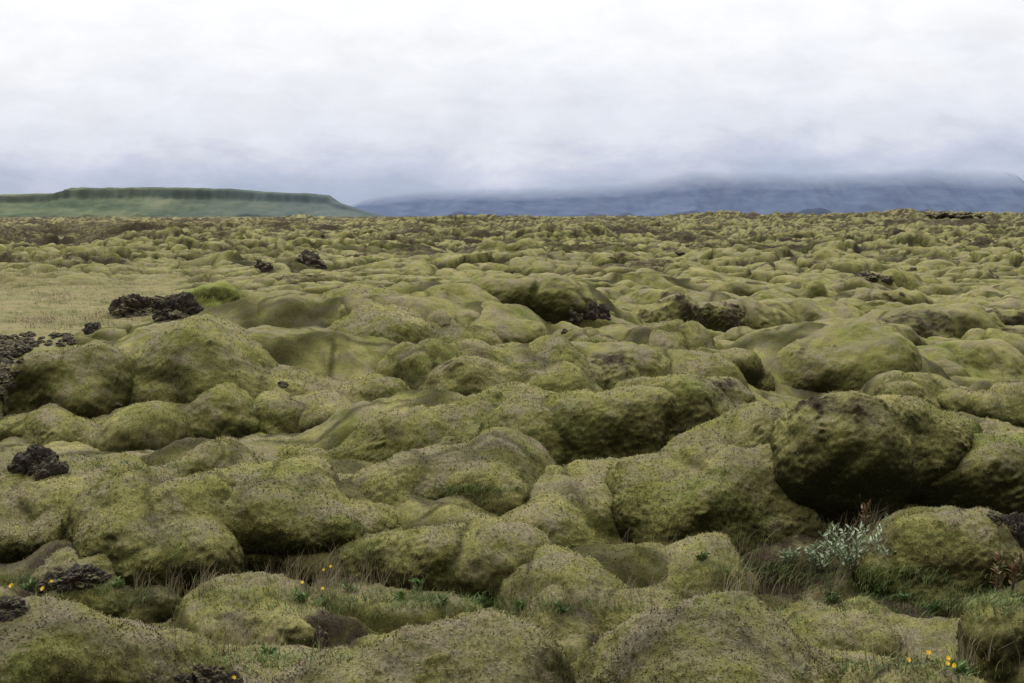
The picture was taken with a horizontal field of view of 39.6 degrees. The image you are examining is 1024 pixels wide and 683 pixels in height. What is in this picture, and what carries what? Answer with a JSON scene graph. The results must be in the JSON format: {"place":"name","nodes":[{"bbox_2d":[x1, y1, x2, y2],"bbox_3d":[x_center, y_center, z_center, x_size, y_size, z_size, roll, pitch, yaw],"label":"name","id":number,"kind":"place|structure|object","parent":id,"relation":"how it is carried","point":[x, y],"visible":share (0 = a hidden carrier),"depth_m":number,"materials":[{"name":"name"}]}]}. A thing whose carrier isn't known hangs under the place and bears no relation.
{"place":"outdoors","nodes":[
{"label":"outdoors","id":0,"kind":"place"},
{"bbox_2d":[0,187,385,216],"bbox_3d":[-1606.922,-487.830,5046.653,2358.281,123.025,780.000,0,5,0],"label":"mesa hill","id":1,"kind":"structure","parent":0,"point":[144,202],"depth_m":4939.26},
{"bbox_2d":[0,260,1019,676],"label":"dry grass","id":2,"kind":"structure","parent":0,"point":[316,568],"depth_m":9.89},
{"bbox_2d":[0,208,1023,676],"bbox_3d":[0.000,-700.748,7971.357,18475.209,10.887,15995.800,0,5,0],"label":"lava field ground","id":3,"kind":"structure","parent":0,"point":[282,312],"depth_m":48.12,"materials":[{"name":"plant"}]},
{"bbox_2d":[7,452,22,473],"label":"lava rock","id":4,"kind":"object","parent":3,"relation":"on","point":[11,467],"visible":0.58,"depth_m":11.69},
{"bbox_2d":[0,409,37,440],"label":"moss mound","id":5,"kind":"object","parent":3,"relation":"on","point":[10,426],"visible":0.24,"depth_m":15.06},
{"bbox_2d":[8,342,32,356],"bbox_3d":[-6.661,0.129,19.279,0.320,0.235,0.323,5,7,43],"label":"lava rock","id":6,"kind":"object","parent":3,"relation":"on","point":[20,347],"visible":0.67,"depth_m":19.18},
{"bbox_2d":[33,462,49,480],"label":"lava rock","id":7,"kind":"object","parent":3,"relation":"on","point":[41,472],"visible":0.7,"depth_m":11.52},
{"bbox_2d":[36,570,57,593],"bbox_3d":[-3.249,1.710,10.051,0.212,0.184,0.164,-1,5,-13],"label":"lava rock","id":8,"kind":"object","parent":3,"relation":"on","point":[44,580],"visible":0.5,"depth_m":10.00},
{"bbox_2d":[39,456,68,475],"bbox_3d":[-3.740,1.058,11.623,0.218,0.260,0.192,-3,6,-32],"label":"lava rock","id":9,"kind":"object","parent":3,"relation":"on","point":[56,466],"visible":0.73,"depth_m":11.57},
{"bbox_2d":[1,341,134,418],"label":"moss mound","id":10,"kind":"object","parent":3,"relation":"on","point":[89,380],"visible":0.38,"depth_m":15.54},
{"bbox_2d":[47,563,97,592],"bbox_3d":[-3.092,1.693,10.055,0.368,0.241,0.279,-1,5,-15],"label":"lava rock","id":11,"kind":"object","parent":3,"relation":"on","point":[74,574],"visible":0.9,"depth_m":9.98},
{"bbox_2d":[0,448,148,563],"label":"moss mound","id":12,"kind":"object","parent":3,"relation":"on","point":[32,512],"visible":0.32,"depth_m":11.30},
{"bbox_2d":[16,443,58,475],"bbox_3d":[-3.920,1.024,11.741,0.341,0.376,0.297,-2,6,-25],"label":"lava rock","id":13,"kind":"object","parent":12,"relation":"on","point":[31,458],"visible":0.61,"depth_m":11.65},
{"bbox_2d":[81,322,100,334],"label":"lava rock","id":14,"kind":"object","parent":3,"relation":"on","point":[89,328],"visible":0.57,"depth_m":21.67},
{"bbox_2d":[29,545,182,623],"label":"moss mound","id":15,"kind":"object","parent":3,"relation":"on","point":[158,609],"visible":0.17,"depth_m":10.01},
{"bbox_2d":[92,567,111,584],"bbox_3d":[-2.922,1.670,10.084,0.171,0.131,0.128,0,5,0],"label":"lava rock","id":16,"kind":"object","parent":15,"relation":"on","point":[103,576],"visible":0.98,"depth_m":10.05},
{"bbox_2d":[21,400,194,451],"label":"moss mound","id":17,"kind":"object","parent":3,"relation":"on","point":[155,425],"visible":0.44,"depth_m":14.70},
{"bbox_2d":[108,293,154,318],"bbox_3d":[-9.821,-0.733,37.038,1.274,1.088,1.215,0,5,0],"label":"lava rock","id":18,"kind":"object","parent":3,"relation":"on","point":[130,305],"visible":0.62,"depth_m":36.64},
{"bbox_2d":[114,329,150,344],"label":"moss mound","id":19,"kind":"object","parent":3,"relation":"on","point":[121,339],"visible":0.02,"depth_m":17.79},
{"bbox_2d":[0,592,276,682],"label":"moss mound","id":20,"kind":"object","parent":3,"relation":"on","point":[52,639],"visible":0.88,"depth_m":6.22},
{"bbox_2d":[0,595,28,621],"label":"lava rock","id":21,"kind":"object","parent":20,"relation":"on","point":[13,606],"visible":0.88,"depth_m":6.31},
{"bbox_2d":[173,672,191,682],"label":"lava rock","id":22,"kind":"object","parent":20,"relation":"on","point":[183,678],"visible":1,"depth_m":6.40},
{"bbox_2d":[225,670,243,682],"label":"lava rock","id":23,"kind":"object","parent":20,"relation":"on","point":[237,679],"visible":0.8,"depth_m":6.58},
{"bbox_2d":[59,466,249,596],"bbox_3d":[-2.718,1.694,10.938,1.733,1.456,1.734,0,5,0],"label":"moss mound","id":24,"kind":"object","parent":3,"relation":"on","point":[135,520],"visible":0.5,"depth_m":10.41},
{"bbox_2d":[152,291,203,321],"bbox_3d":[-5.300,-0.438,22.691,0.857,0.731,0.689,0,5,0],"label":"lava rock","id":25,"kind":"object","parent":3,"relation":"on","point":[183,304],"visible":0.62,"depth_m":22.52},
{"bbox_2d":[150,435,266,476],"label":"moss mound","id":26,"kind":"object","parent":3,"relation":"on","point":[223,451],"visible":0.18,"depth_m":12.54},
{"bbox_2d":[192,664,227,682],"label":"lava rock","id":27,"kind":"object","parent":3,"relation":"on","point":[201,673],"visible":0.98,"depth_m":6.50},
{"bbox_2d":[186,280,240,308],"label":"moss mound","id":28,"kind":"object","parent":3,"relation":"on","point":[218,289],"visible":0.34,"depth_m":35.94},
{"bbox_2d":[169,381,259,438],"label":"moss mound","id":29,"kind":"object","parent":3,"relation":"on","point":[227,408],"visible":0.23,"depth_m":15.44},
{"bbox_2d":[213,260,244,267],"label":"moss mound","id":30,"kind":"object","parent":3,"relation":"on","point":[222,263],"visible":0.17,"depth_m":62.51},
{"bbox_2d":[130,312,342,404],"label":"moss mound","id":31,"kind":"object","parent":3,"relation":"on","point":[189,359],"visible":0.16,"depth_m":16.05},
{"bbox_2d":[170,571,325,647],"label":"moss mound","id":32,"kind":"object","parent":3,"relation":"on","point":[298,629],"visible":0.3,"depth_m":9.29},
{"bbox_2d":[254,259,272,272],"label":"lava rock","id":33,"kind":"object","parent":3,"relation":"on","point":[263,267],"visible":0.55,"depth_m":57.70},
{"bbox_2d":[228,459,354,480],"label":"moss mound","id":34,"kind":"object","parent":3,"relation":"on","point":[342,475],"visible":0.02,"depth_m":11.94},
{"bbox_2d":[187,454,401,571],"bbox_3d":[-1.844,1.530,11.385,2.137,1.131,1.691,0,5,0],"label":"moss mound","id":35,"kind":"object","parent":3,"relation":"on","point":[284,508],"visible":0.42,"depth_m":10.77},
{"bbox_2d":[254,387,353,434],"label":"moss mound","id":36,"kind":"object","parent":3,"relation":"on","point":[279,410],"visible":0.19,"depth_m":15.66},
{"bbox_2d":[297,248,326,268],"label":"lava rock","id":37,"kind":"object","parent":3,"relation":"on","point":[307,257],"visible":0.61,"depth_m":63.45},
{"bbox_2d":[313,626,327,648],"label":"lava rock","id":38,"kind":"object","parent":3,"relation":"on","point":[320,639],"visible":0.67,"depth_m":9.31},
{"bbox_2d":[324,373,412,403],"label":"moss mound","id":39,"kind":"object","parent":3,"relation":"on","point":[371,387],"visible":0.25,"depth_m":16.18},
{"bbox_2d":[360,260,438,275],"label":"moss mound","id":40,"kind":"object","parent":3,"relation":"on","point":[432,269],"visible":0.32,"depth_m":58.67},
{"bbox_2d":[320,283,503,345],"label":"moss mound","id":41,"kind":"object","parent":3,"relation":"on","point":[389,321],"visible":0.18,"depth_m":19.01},
{"bbox_2d":[278,381,550,463],"bbox_3d":[-0.387,1.259,14.428,4.125,1.694,2.002,-1,5,-12],"label":"moss mound","id":42,"kind":"object","parent":3,"relation":"on","point":[365,440],"visible":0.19,"depth_m":13.99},
{"bbox_2d":[278,493,554,607],"bbox_3d":[-0.755,1.748,11.367,2.572,1.211,2.614,0,5,0],"label":"moss mound","id":43,"kind":"object","parent":3,"relation":"on","point":[474,551],"visible":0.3,"depth_m":10.27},
{"bbox_2d":[375,337,461,389],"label":"moss mound","id":44,"kind":"object","parent":3,"relation":"on","point":[412,365],"visible":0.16,"depth_m":16.77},
{"bbox_2d":[380,404,461,460],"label":"moss mound","id":45,"kind":"object","parent":3,"relation":"on","point":[421,426],"visible":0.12,"depth_m":13.81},
{"bbox_2d":[271,608,576,682],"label":"moss mound","id":46,"kind":"object","parent":3,"relation":"on","point":[483,646],"visible":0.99,"depth_m":6.16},
{"bbox_2d":[387,281,500,327],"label":"moss mound","id":47,"kind":"object","parent":3,"relation":"on","point":[461,293],"visible":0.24,"depth_m":20.55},
{"bbox_2d":[349,425,556,516],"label":"moss mound","id":48,"kind":"object","parent":3,"relation":"on","point":[508,458],"visible":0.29,"depth_m":11.67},
{"bbox_2d":[434,268,502,280],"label":"moss mound","id":49,"kind":"object","parent":3,"relation":"on","point":[449,272],"visible":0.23,"depth_m":49.76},
{"bbox_2d":[455,262,513,273],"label":"moss mound","id":50,"kind":"object","parent":3,"relation":"on","point":[485,267],"visible":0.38,"depth_m":57.00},
{"bbox_2d":[469,238,544,250],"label":"moss mound","id":51,"kind":"object","parent":3,"relation":"on","point":[487,243],"visible":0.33,"depth_m":83.46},
{"bbox_2d":[470,301,546,343],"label":"moss mound","id":52,"kind":"object","parent":3,"relation":"on","point":[505,323],"visible":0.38,"depth_m":19.59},
{"bbox_2d":[2,453,1023,682],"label":"grass","id":53,"kind":"structure","parent":3,"relation":"on","point":[988,599],"depth_m":9.81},
{"bbox_2d":[492,273,544,278],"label":"moss mound","id":54,"kind":"object","parent":3,"relation":"on","point":[505,276],"visible":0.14,"depth_m":46.87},
{"bbox_2d":[468,275,614,323],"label":"moss mound","id":55,"kind":"object","parent":3,"relation":"on","point":[553,299],"visible":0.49,"depth_m":20.64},
{"bbox_2d":[567,307,583,325],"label":"lava rock","id":56,"kind":"object","parent":55,"relation":"on","point":[576,318],"visible":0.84,"depth_m":20.59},
{"bbox_2d":[584,300,597,319],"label":"lava rock","id":57,"kind":"object","parent":55,"relation":"on","point":[591,309],"visible":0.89,"depth_m":20.71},
{"bbox_2d":[597,303,610,320],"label":"lava rock","id":58,"kind":"object","parent":55,"relation":"on","point":[603,311],"visible":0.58,"depth_m":20.95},
{"bbox_2d":[495,455,624,548],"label":"moss mound","id":59,"kind":"object","parent":3,"relation":"on","point":[582,514],"visible":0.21,"depth_m":11.38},
{"bbox_2d":[416,333,749,395],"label":"moss mound","id":60,"kind":"object","parent":3,"relation":"on","point":[554,362],"visible":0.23,"depth_m":16.87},
{"bbox_2d":[559,327,618,342],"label":"moss mound","id":61,"kind":"object","parent":3,"relation":"on","point":[589,334],"visible":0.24,"depth_m":19.33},
{"bbox_2d":[576,279,636,287],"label":"moss mound","id":62,"kind":"object","parent":3,"relation":"on","point":[629,283],"visible":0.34,"depth_m":45.39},
{"bbox_2d":[475,373,739,465],"bbox_3d":[1.198,1.131,13.766,3.350,1.681,1.547,-1,5,-16],"label":"moss mound","id":63,"kind":"object","parent":3,"relation":"on","point":[636,416],"visible":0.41,"depth_m":13.12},
{"bbox_2d":[595,288,621,299],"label":"moss mound","id":64,"kind":"object","parent":3,"relation":"on","point":[614,294],"visible":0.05,"depth_m":34.47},
{"bbox_2d":[591,250,654,265],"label":"moss mound","id":65,"kind":"object","parent":3,"relation":"on","point":[604,257],"visible":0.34,"depth_m":62.50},
{"bbox_2d":[612,285,637,295],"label":"moss mound","id":66,"kind":"object","parent":3,"relation":"on","point":[623,290],"visible":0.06,"depth_m":40.01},
{"bbox_2d":[491,531,761,639],"bbox_3d":[0.798,2.002,10.108,2.161,1.106,2.153,0,5,0],"label":"moss mound","id":67,"kind":"object","parent":3,"relation":"on","point":[547,564],"visible":0.39,"depth_m":9.91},
{"bbox_2d":[585,345,671,390],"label":"moss mound","id":68,"kind":"object","parent":3,"relation":"on","point":[608,371],"visible":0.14,"depth_m":17.46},
{"bbox_2d":[635,268,674,288],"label":"moss mound","id":69,"kind":"object","parent":3,"relation":"on","point":[653,278],"visible":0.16,"depth_m":47.01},
{"bbox_2d":[639,318,715,350],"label":"moss mound","id":70,"kind":"object","parent":3,"relation":"on","point":[677,333],"visible":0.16,"depth_m":19.76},
{"bbox_2d":[676,268,722,279],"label":"moss mound","id":71,"kind":"object","parent":3,"relation":"on","point":[696,272],"visible":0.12,"depth_m":52.19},
{"bbox_2d":[613,288,794,332],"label":"moss mound","id":72,"kind":"object","parent":3,"relation":"on","point":[650,305],"visible":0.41,"depth_m":25.45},
{"bbox_2d":[572,588,847,682],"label":"moss mound","id":73,"kind":"object","parent":3,"relation":"on","point":[705,637],"visible":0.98,"depth_m":6.39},
{"bbox_2d":[604,440,824,556],"bbox_3d":[1.851,1.415,11.933,2.356,1.389,1.622,-2,6,-25],"label":"moss mound","id":74,"kind":"object","parent":3,"relation":"on","point":[687,489],"visible":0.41,"depth_m":11.33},
{"bbox_2d":[681,372,777,408],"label":"moss mound","id":75,"kind":"object","parent":3,"relation":"on","point":[735,390],"visible":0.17,"depth_m":16.43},
{"bbox_2d":[713,326,754,340],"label":"moss mound","id":76,"kind":"object","parent":3,"relation":"on","point":[734,334],"visible":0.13,"depth_m":23.32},
{"bbox_2d":[706,281,774,295],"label":"moss mound","id":77,"kind":"object","parent":3,"relation":"on","point":[740,288],"visible":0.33,"depth_m":42.32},
{"bbox_2d":[713,347,774,390],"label":"moss mound","id":78,"kind":"object","parent":3,"relation":"on","point":[756,374],"visible":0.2,"depth_m":18.55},
{"bbox_2d":[658,400,835,524],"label":"moss mound","id":79,"kind":"object","parent":3,"relation":"on","point":[747,425],"visible":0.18,"depth_m":12.01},
{"bbox_2d":[749,290,784,300],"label":"moss mound","id":80,"kind":"object","parent":3,"relation":"on","point":[763,295],"visible":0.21,"depth_m":35.26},
{"bbox_2d":[777,545,801,563],"bbox_3d":[2.128,1.651,10.927,0.175,0.174,0.149,0,5,0],"label":"willow shrub","id":81,"kind":"object","parent":3,"relation":"on","point":[788,554],"visible":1,"depth_m":10.91,"materials":[{"name":"green plant"}]},
{"bbox_2d":[768,280,836,297],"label":"moss mound","id":82,"kind":"object","parent":3,"relation":"on","point":[814,288],"visible":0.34,"depth_m":39.23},
{"bbox_2d":[769,272,836,283],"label":"moss mound","id":83,"kind":"object","parent":3,"relation":"on","point":[803,278],"visible":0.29,"depth_m":47.34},
{"bbox_2d":[801,535,835,575],"bbox_3d":[2.338,1.631,10.754,0.293,0.327,0.258,0,5,0],"label":"willow shrub","id":84,"kind":"object","parent":3,"relation":"on","point":[812,556],"visible":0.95,"depth_m":10.72,"materials":[{"name":"green plant"}]},
{"bbox_2d":[759,297,881,322],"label":"moss mound","id":85,"kind":"object","parent":3,"relation":"on","point":[799,309],"visible":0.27,"depth_m":32.38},
{"bbox_2d":[796,249,861,267],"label":"moss mound","id":86,"kind":"object","parent":3,"relation":"on","point":[822,256],"visible":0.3,"depth_m":61.56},
{"bbox_2d":[778,595,907,657],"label":"moss mound","id":87,"kind":"object","parent":3,"relation":"on","point":[856,624],"visible":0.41,"depth_m":9.08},
{"bbox_2d":[776,318,921,392],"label":"moss mound","id":88,"kind":"object","parent":3,"relation":"on","point":[855,354],"visible":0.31,"depth_m":19.46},
{"bbox_2d":[825,277,878,293],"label":"moss mound","id":89,"kind":"object","parent":3,"relation":"on","point":[852,283],"visible":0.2,"depth_m":42.45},
{"bbox_2d":[813,317,927,345],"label":"moss mound","id":90,"kind":"object","parent":3,"relation":"on","point":[911,335],"visible":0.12,"depth_m":22.51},
{"bbox_2d":[839,298,904,313],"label":"moss mound","id":91,"kind":"object","parent":3,"relation":"on","point":[863,306],"visible":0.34,"depth_m":34.18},
{"bbox_2d":[768,390,983,528],"bbox_3d":[2.982,1.057,12.193,2.318,1.432,1.638,-4,7,-41],"label":"moss mound","id":92,"kind":"object","parent":3,"relation":"on","point":[835,453],"visible":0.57,"depth_m":11.38,"materials":[{"name":"plant"}]},
{"bbox_2d":[838,287,936,304],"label":"moss mound","id":93,"kind":"object","parent":3,"relation":"on","point":[864,294],"visible":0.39,"depth_m":37.67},
{"bbox_2d":[870,268,926,290],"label":"moss mound","id":94,"kind":"object","parent":3,"relation":"on","point":[910,281],"visible":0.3,"depth_m":45.88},
{"bbox_2d":[855,271,879,282],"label":"lava rock","id":95,"kind":"object","parent":94,"relation":"on","point":[869,276],"visible":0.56,"depth_m":45.18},
{"bbox_2d":[838,653,985,682],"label":"moss mound","id":96,"kind":"object","parent":3,"relation":"on","point":[891,673],"visible":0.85,"depth_m":6.26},
{"bbox_2d":[948,659,977,674],"bbox_3d":[2.001,1.454,6.330,0.126,0.093,0.093,-3,6,-33],"label":"green herb","id":97,"kind":"object","parent":96,"relation":"on","point":[960,664],"visible":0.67,"depth_m":6.33,"materials":[{"name":"green plant"}]},
{"bbox_2d":[874,372,967,409],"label":"moss mound","id":98,"kind":"object","parent":3,"relation":"on","point":[928,387],"visible":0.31,"depth_m":17.73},
{"bbox_2d":[845,506,1023,617],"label":"moss mound","id":99,"kind":"object","parent":3,"relation":"on","point":[964,544],"visible":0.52,"depth_m":10.22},
{"bbox_2d":[818,513,895,581],"bbox_3d":[2.525,1.528,10.460,0.564,0.501,0.481,0,5,0],"label":"willow shrub","id":100,"kind":"object","parent":99,"relation":"on","point":[844,552],"visible":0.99,"depth_m":10.43,"materials":[{"name":"green plant"}]},
{"bbox_2d":[985,510,1004,526],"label":"lava rock","id":101,"kind":"object","parent":99,"relation":"on","point":[997,518],"visible":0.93,"depth_m":10.23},
{"bbox_2d":[1003,511,1023,549],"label":"lava rock","id":102,"kind":"object","parent":99,"relation":"on","point":[1014,521],"visible":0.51,"depth_m":10.33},
{"bbox_2d":[917,273,951,284],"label":"moss mound","id":103,"kind":"object","parent":3,"relation":"on","point":[928,278],"visible":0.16,"depth_m":47.27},
{"bbox_2d":[916,259,956,270],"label":"moss mound","id":104,"kind":"object","parent":3,"relation":"on","point":[941,264],"visible":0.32,"depth_m":59.13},
{"bbox_2d":[878,303,1004,338],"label":"moss mound","id":105,"kind":"object","parent":3,"relation":"on","point":[957,320],"visible":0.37,"depth_m":27.52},
{"bbox_2d":[932,211,958,218],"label":"lava rock","id":106,"kind":"object","parent":3,"relation":"on","point":[945,214],"visible":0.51,"depth_m":294.85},
{"bbox_2d":[881,393,1023,514],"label":"moss mound","id":107,"kind":"object","parent":3,"relation":"on","point":[988,472],"visible":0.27,"depth_m":11.68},
{"bbox_2d":[916,338,1023,380],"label":"moss mound","id":108,"kind":"object","parent":3,"relation":"on","point":[996,359],"visible":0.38,"depth_m":20.93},
{"bbox_2d":[936,381,1023,427],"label":"moss mound","id":109,"kind":"object","parent":3,"relation":"on","point":[1002,401],"visible":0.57,"depth_m":17.07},
{"bbox_2d":[945,265,1017,278],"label":"moss mound","id":110,"kind":"object","parent":3,"relation":"on","point":[996,274],"visible":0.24,"depth_m":56.09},
{"bbox_2d":[943,593,1023,682],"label":"moss mound","id":111,"kind":"object","parent":3,"relation":"on","point":[1010,630],"visible":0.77,"depth_m":7.34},
{"bbox_2d":[950,286,1023,305],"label":"moss mound","id":112,"kind":"object","parent":3,"relation":"on","point":[981,300],"visible":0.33,"depth_m":38.24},
{"bbox_2d":[960,328,1023,354],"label":"moss mound","id":113,"kind":"object","parent":3,"relation":"on","point":[1016,341],"visible":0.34,"depth_m":22.92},
{"bbox_2d":[990,549,1007,591],"bbox_3d":[3.373,1.617,9.861,0.119,0.351,0.115,3,6,33],"label":"willow shrub","id":114,"kind":"object","parent":3,"relation":"on","point":[996,576],"visible":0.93,"depth_m":9.86,"materials":[{"name":"red plant"}]},
{"bbox_2d":[982,292,1023,325],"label":"moss mound","id":115,"kind":"object","parent":3,"relation":"on","point":[1011,317],"visible":0.23,"depth_m":31.19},
{"bbox_2d":[994,280,1023,290],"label":"moss mound","id":116,"kind":"object","parent":3,"relation":"on","point":[1013,285],"visible":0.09,"depth_m":42.60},
{"bbox_2d":[999,325,1023,333],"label":"moss mound","id":117,"kind":"object","parent":3,"relation":"on","point":[1018,329],"visible":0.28,"depth_m":28.02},
{"bbox_2d":[1007,554,1022,592],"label":"willow shrub","id":118,"kind":"object","parent":3,"relation":"on","point":[1013,577],"visible":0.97,"depth_m":9.90,"materials":[{"name":"red plant"}]},
{"bbox_2d":[0,0,1023,205],"label":"sky","id":119,"kind":"structure","parent":0,"point":[353,102],"materials":[{"name":"white"}]},
{"bbox_2d":[352,178,1023,215],"bbox_3d":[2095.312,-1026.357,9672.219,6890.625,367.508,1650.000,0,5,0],"label":"mountain range","id":120,"kind":"structure","parent":0,"point":[765,197],"depth_m":9249.20,"materials":[{"name":"stone"}]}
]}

